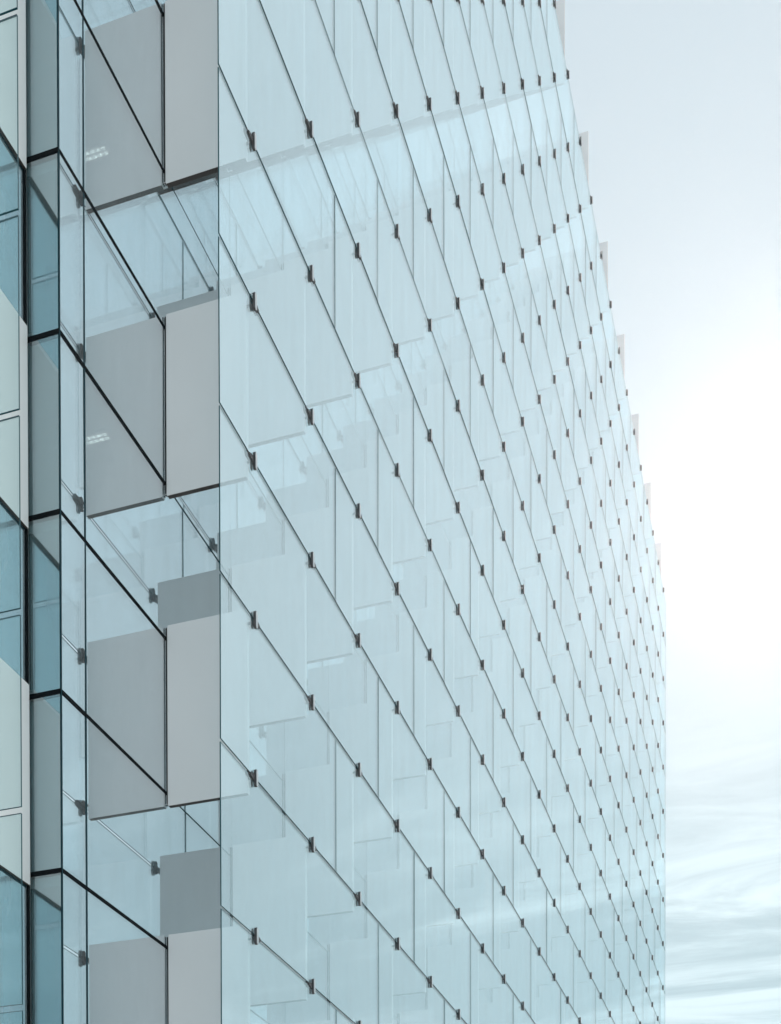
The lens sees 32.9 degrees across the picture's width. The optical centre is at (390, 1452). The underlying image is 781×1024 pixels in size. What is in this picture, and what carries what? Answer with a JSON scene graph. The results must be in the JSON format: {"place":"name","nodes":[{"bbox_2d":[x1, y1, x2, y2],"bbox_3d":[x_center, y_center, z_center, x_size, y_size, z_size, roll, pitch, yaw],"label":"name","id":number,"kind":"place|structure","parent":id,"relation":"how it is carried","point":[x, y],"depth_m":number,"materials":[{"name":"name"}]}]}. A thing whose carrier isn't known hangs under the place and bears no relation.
{"place":"outdoors","nodes":[
{"label":"outdoors","id":0,"kind":"place"},
{"bbox_2d":[0,0,29,1023],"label":"glass wing","id":1,"kind":"structure","parent":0,"point":[14,847],"depth_m":13.18,"materials":[{"name":"glass"}]},
{"bbox_2d":[0,133,26,324],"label":"window","id":2,"kind":"structure","parent":1,"relation":"in","point":[8,162],"depth_m":13.20,"materials":[{"name":"blue glass"}]},
{"bbox_2d":[0,501,28,683],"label":"window","id":3,"kind":"structure","parent":1,"relation":"in","point":[9,525],"depth_m":13.24,"materials":[{"name":"blue glass"}]},
{"bbox_2d":[0,868,29,1023],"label":"window","id":4,"kind":"structure","parent":1,"relation":"in","point":[10,887],"depth_m":13.26,"materials":[{"name":"blue glass"}]},
{"bbox_2d":[25,0,665,1023],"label":"glass tower","id":5,"kind":"structure","parent":0,"point":[347,652],"depth_m":18.93,"materials":[{"name":"glass"}]},
{"bbox_2d":[26,0,27,156],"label":"end window","id":6,"kind":"structure","parent":5,"relation":"in","point":[26,0],"depth_m":13.41,"materials":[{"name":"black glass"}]},
{"bbox_2d":[27,164,57,336],"bbox_3d":[-3.514,-12.199,13.378,0.352,1.758,0.024,0,1,18],"label":"end window","id":7,"kind":"structure","parent":5,"relation":"in","point":[27,164],"depth_m":13.44,"materials":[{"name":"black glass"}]},
{"bbox_2d":[28,343,58,515],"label":"end window","id":8,"kind":"structure","parent":5,"relation":"in","point":[28,343],"depth_m":13.46,"materials":[{"name":"black glass"}]},
{"bbox_2d":[29,522,59,693],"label":"end window","id":9,"kind":"structure","parent":5,"relation":"in","point":[29,522],"depth_m":13.48,"materials":[{"name":"black glass"}]},
{"bbox_2d":[30,700,60,871],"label":"end window","id":10,"kind":"structure","parent":5,"relation":"in","point":[30,700],"depth_m":13.50,"materials":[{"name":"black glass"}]},
{"bbox_2d":[31,878,61,1023],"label":"end window","id":11,"kind":"structure","parent":5,"relation":"in","point":[31,878],"depth_m":13.53,"materials":[{"name":"black glass"}]},
{"bbox_2d":[59,0,82,186],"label":"window","id":12,"kind":"structure","parent":5,"relation":"in","point":[70,17],"depth_m":13.52,"materials":[{"name":"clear glass"}]},
{"bbox_2d":[60,335,83,536],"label":"window","id":13,"kind":"structure","parent":5,"relation":"in","point":[72,372],"depth_m":13.56,"materials":[{"name":"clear glass"}]},
{"bbox_2d":[60,154,83,362],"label":"window","id":14,"kind":"structure","parent":5,"relation":"in","point":[71,194],"depth_m":13.53,"materials":[{"name":"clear glass"}]},
{"bbox_2d":[61,514,84,710],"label":"window","id":15,"kind":"structure","parent":5,"relation":"in","point":[73,547],"depth_m":13.58,"materials":[{"name":"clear glass"}]},
{"bbox_2d":[62,695,85,884],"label":"window","id":16,"kind":"structure","parent":5,"relation":"in","point":[73,721],"depth_m":13.62,"materials":[{"name":"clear glass"}]},
{"bbox_2d":[63,873,86,1023],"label":"window","id":17,"kind":"structure","parent":5,"relation":"in","point":[74,895],"depth_m":13.63,"materials":[{"name":"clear glass"}]},
{"bbox_2d":[88,891,166,1023],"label":"window","id":18,"kind":"structure","parent":5,"relation":"in","point":[127,968],"depth_m":14.56,"materials":[{"name":"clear glass"}]},
{"bbox_2d":[84,21,227,324],"bbox_3d":[-2.647,-14.029,15.451,0.024,1.776,3.592,0,1,18],"label":"window","id":19,"kind":"structure","parent":5,"relation":"in","point":[145,218],"depth_m":14.82,"materials":[{"name":"clear glass"}]},
{"bbox_2d":[84,0,229,295],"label":"window","id":20,"kind":"structure","parent":5,"relation":"in","point":[129,33],"depth_m":15.13,"materials":[{"name":"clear glass"}]},
{"bbox_2d":[84,195,230,576],"bbox_3d":[-2.643,-12.230,15.476,0.024,1.776,3.592,0,1,18],"label":"window","id":21,"kind":"structure","parent":5,"relation":"in","point":[125,338],"depth_m":14.71,"materials":[{"name":"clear glass"}]},
{"bbox_2d":[85,371,229,635],"bbox_3d":[-2.644,-10.430,15.503,0.024,1.776,3.592,0,1,18],"label":"window","id":22,"kind":"structure","parent":5,"relation":"in","point":[145,538],"depth_m":14.94,"materials":[{"name":"clear glass"}]},
{"bbox_2d":[87,718,230,944],"bbox_3d":[-2.635,-6.830,15.552,0.024,1.776,3.592,0,1,18],"label":"window","id":23,"kind":"structure","parent":5,"relation":"in","point":[147,858],"depth_m":15.07,"materials":[{"name":"clear glass"}]},
{"bbox_2d":[86,545,231,855],"bbox_3d":[-2.638,-8.630,15.527,0.024,1.776,3.592,0,1,18],"label":"window","id":24,"kind":"structure","parent":5,"relation":"in","point":[126,654],"depth_m":14.69,"materials":[{"name":"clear glass"}]},
{"bbox_2d":[158,0,165,9],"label":"window","id":25,"kind":"structure","parent":5,"relation":"in","point":[161,2],"depth_m":15.35,"materials":[{"name":"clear glass"}]},
{"bbox_2d":[229,168,280,286],"bbox_3d":[-1.816,-15.867,17.996,0.024,1.776,1.785,0,1,18],"label":"window","id":26,"kind":"structure","parent":5,"relation":"in","point":[251,252],"depth_m":17.60,"materials":[{"name":"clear glass"}]},
{"bbox_2d":[231,473,282,567],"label":"window","id":27,"kind":"structure","parent":5,"relation":"in","point":[256,533],"depth_m":17.82,"materials":[{"name":"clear glass"}]},
{"bbox_2d":[232,742,283,846],"bbox_3d":[-1.807,-8.668,18.098,0.024,1.776,1.785,0,1,18],"label":"window","id":28,"kind":"structure","parent":5,"relation":"in","point":[255,818],"depth_m":18.10,"materials":[{"name":"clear glass"}]},
{"bbox_2d":[236,156,282,269],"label":"window","id":29,"kind":"structure","parent":5,"relation":"in","point":[253,179],"depth_m":18.33,"materials":[{"name":"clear glass"}]},
{"bbox_2d":[249,722,283,781],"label":"window","id":30,"kind":"structure","parent":5,"relation":"in","point":[268,740],"depth_m":18.48,"materials":[{"name":"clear glass"}]},
{"bbox_2d":[249,440,283,526],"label":"window","id":31,"kind":"structure","parent":5,"relation":"in","point":[270,457],"depth_m":18.48,"materials":[{"name":"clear glass"}]},
{"bbox_2d":[250,1003,284,1023],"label":"window","id":32,"kind":"structure","parent":5,"relation":"in","point":[274,1013],"depth_m":18.55,"materials":[{"name":"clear glass"}]},
{"bbox_2d":[283,156,324,262],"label":"window","id":33,"kind":"structure","parent":5,"relation":"in","point":[296,210],"depth_m":19.27,"materials":[{"name":"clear glass"}]},
{"bbox_2d":[284,691,327,772],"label":"window","id":34,"kind":"structure","parent":5,"relation":"in","point":[305,740],"depth_m":19.74,"materials":[{"name":"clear glass"}]},
{"bbox_2d":[284,436,327,518],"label":"window","id":35,"kind":"structure","parent":5,"relation":"in","point":[305,489],"depth_m":19.49,"materials":[{"name":"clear glass"}]},
{"bbox_2d":[285,933,328,1023],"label":"window","id":36,"kind":"structure","parent":5,"relation":"in","point":[315,1008],"depth_m":20.08,"materials":[{"name":"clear glass"}]},
{"bbox_2d":[301,403,327,485],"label":"window","id":37,"kind":"structure","parent":5,"relation":"in","point":[311,438],"depth_m":20.21,"materials":[{"name":"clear glass"}]},
{"bbox_2d":[307,915,328,951],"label":"window","id":38,"kind":"structure","parent":5,"relation":"in","point":[318,927],"depth_m":20.31,"materials":[{"name":"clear glass"}]},
{"bbox_2d":[307,660,328,718],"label":"window","id":39,"kind":"structure","parent":5,"relation":"in","point":[317,672],"depth_m":20.24,"materials":[{"name":"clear glass"}]},
{"bbox_2d":[327,145,362,243],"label":"window","id":40,"kind":"structure","parent":5,"relation":"in","point":[333,170],"depth_m":20.98,"materials":[{"name":"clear glass"}]},
{"bbox_2d":[328,400,364,477],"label":"window","id":41,"kind":"structure","parent":5,"relation":"in","point":[345,448],"depth_m":21.18,"materials":[{"name":"clear glass"}]},
{"bbox_2d":[328,649,365,711],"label":"window","id":42,"kind":"structure","parent":5,"relation":"in","point":[346,675],"depth_m":21.40,"materials":[{"name":"clear glass"}]},
{"bbox_2d":[329,869,365,943],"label":"window","id":43,"kind":"structure","parent":5,"relation":"in","point":[345,926],"depth_m":21.75,"materials":[{"name":"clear glass"}]},
{"bbox_2d":[342,373,365,449],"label":"window","id":44,"kind":"structure","parent":5,"relation":"in","point":[355,406],"depth_m":21.91,"materials":[{"name":"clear glass"}]},
{"bbox_2d":[354,842,365,880],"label":"window","id":45,"kind":"structure","parent":5,"relation":"in","point":[360,848],"depth_m":22.07,"materials":[{"name":"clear glass"}]},
{"bbox_2d":[354,608,365,666],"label":"window","id":46,"kind":"structure","parent":5,"relation":"in","point":[360,614],"depth_m":22.08,"materials":[{"name":"clear glass"}]},
{"bbox_2d":[365,370,397,442],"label":"window","id":47,"kind":"structure","parent":5,"relation":"in","point":[376,397],"depth_m":22.84,"materials":[{"name":"clear glass"}]},
{"bbox_2d":[366,816,397,873],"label":"window","id":48,"kind":"structure","parent":5,"relation":"in","point":[381,855],"depth_m":23.17,"materials":[{"name":"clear glass"}]},
{"bbox_2d":[366,603,397,658],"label":"window","id":49,"kind":"structure","parent":5,"relation":"in","point":[381,623],"depth_m":23.04,"materials":[{"name":"clear glass"}]},
{"bbox_2d":[376,349,397,420],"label":"window","id":50,"kind":"structure","parent":5,"relation":"in","point":[388,375],"depth_m":23.63,"materials":[{"name":"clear glass"}]},
{"bbox_2d":[388,564,397,620],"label":"window","id":51,"kind":"structure","parent":5,"relation":"in","point":[394,605],"depth_m":23.83,"materials":[{"name":"clear glass"}]},
{"bbox_2d":[393,780,397,818],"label":"window","id":52,"kind":"structure","parent":5,"relation":"in","point":[395,783],"depth_m":23.87,"materials":[{"name":"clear glass"}]},
{"bbox_2d":[393,996,398,1018],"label":"window","id":53,"kind":"structure","parent":5,"relation":"in","point":[395,998],"depth_m":23.96,"materials":[{"name":"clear glass"}]},
{"bbox_2d":[398,776,425,814],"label":"window","id":54,"kind":"structure","parent":5,"relation":"in","point":[411,791],"depth_m":24.83,"materials":[{"name":"clear glass"}]},
{"bbox_2d":[398,560,425,613],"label":"window","id":55,"kind":"structure","parent":5,"relation":"in","point":[412,582],"depth_m":24.75,"materials":[{"name":"clear glass"}]},
{"bbox_2d":[398,344,425,413],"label":"window","id":56,"kind":"structure","parent":5,"relation":"in","point":[405,397],"depth_m":24.48,"materials":[{"name":"clear glass"}]},
{"bbox_2d":[399,993,425,1012],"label":"window","id":57,"kind":"structure","parent":5,"relation":"in","point":[412,1002],"depth_m":24.90,"materials":[{"name":"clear glass"}]},
{"bbox_2d":[407,339,425,393],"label":"window","id":58,"kind":"structure","parent":5,"relation":"in","point":[417,349],"depth_m":25.26,"materials":[{"name":"clear glass"}]},
{"bbox_2d":[416,558,425,580],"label":"window","id":59,"kind":"structure","parent":5,"relation":"in","point":[421,563],"depth_m":25.44,"materials":[{"name":"clear glass"}]},
{"bbox_2d":[426,322,449,387],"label":"window","id":60,"kind":"structure","parent":5,"relation":"in","point":[434,366],"depth_m":26.18,"materials":[{"name":"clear glass"}]},
{"bbox_2d":[426,723,450,759],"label":"window","id":61,"kind":"structure","parent":5,"relation":"in","point":[438,737],"depth_m":26.53,"materials":[{"name":"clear glass"}]},
{"bbox_2d":[426,523,450,574],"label":"window","id":62,"kind":"structure","parent":5,"relation":"in","point":[441,549],"depth_m":26.43,"materials":[{"name":"clear glass"}]},
{"bbox_2d":[427,924,450,948],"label":"window","id":63,"kind":"structure","parent":5,"relation":"in","point":[436,935],"depth_m":26.61,"materials":[{"name":"clear glass"}]},
{"bbox_2d":[440,520,450,547],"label":"window","id":64,"kind":"structure","parent":5,"relation":"in","point":[446,526],"depth_m":27.13,"materials":[{"name":"clear glass"}]},
{"bbox_2d":[451,490,471,540],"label":"window","id":65,"kind":"structure","parent":5,"relation":"in","point":[458,531],"depth_m":28.17,"materials":[{"name":"clear glass"}]},
{"bbox_2d":[454,865,471,889],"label":"window","id":66,"kind":"structure","parent":5,"relation":"in","point":[463,874],"depth_m":28.42,"materials":[{"name":"clear glass"}]},
{"bbox_2d":[454,677,471,714],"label":"window","id":67,"kind":"structure","parent":5,"relation":"in","point":[462,687],"depth_m":28.37,"materials":[{"name":"clear glass"}]},
{"bbox_2d":[462,488,471,514],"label":"window","id":68,"kind":"structure","parent":5,"relation":"in","point":[467,493],"depth_m":28.80,"materials":[{"name":"clear glass"}]},
{"bbox_2d":[472,462,490,510],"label":"window","id":69,"kind":"structure","parent":5,"relation":"in","point":[478,497],"depth_m":29.64,"materials":[{"name":"clear glass"}]},
{"bbox_2d":[479,989,491,1003],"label":"window","id":70,"kind":"structure","parent":5,"relation":"in","point":[485,996],"depth_m":30.31,"materials":[{"name":"clear glass"}]},
{"bbox_2d":[479,813,491,838],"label":"window","id":71,"kind":"structure","parent":5,"relation":"in","point":[485,820],"depth_m":30.27,"materials":[{"name":"clear glass"}]},
{"bbox_2d":[479,637,491,673],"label":"window","id":72,"kind":"structure","parent":5,"relation":"in","point":[485,648],"depth_m":30.28,"materials":[{"name":"clear glass"}]},
{"bbox_2d":[492,623,501,639],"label":"window","id":73,"kind":"structure","parent":5,"relation":"in","point":[498,636],"depth_m":31.42,"materials":[{"name":"clear glass"}]},
{"bbox_2d":[500,933,508,949],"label":"window","id":74,"kind":"structure","parent":5,"relation":"in","point":[504,937],"depth_m":32.10,"materials":[{"name":"clear glass"}]},
{"bbox_2d":[500,767,508,793],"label":"window","id":75,"kind":"structure","parent":5,"relation":"in","point":[504,772],"depth_m":32.06,"materials":[{"name":"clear glass"}]},
{"bbox_2d":[519,883,523,900],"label":"window","id":76,"kind":"structure","parent":5,"relation":"in","point":[521,892],"depth_m":33.92,"materials":[{"name":"clear glass"}]},
{"bbox_2d":[556,0,780,1023],"label":"sky","id":77,"kind":"structure","parent":0,"point":[678,102],"materials":[{"name":"white"}]}
]}

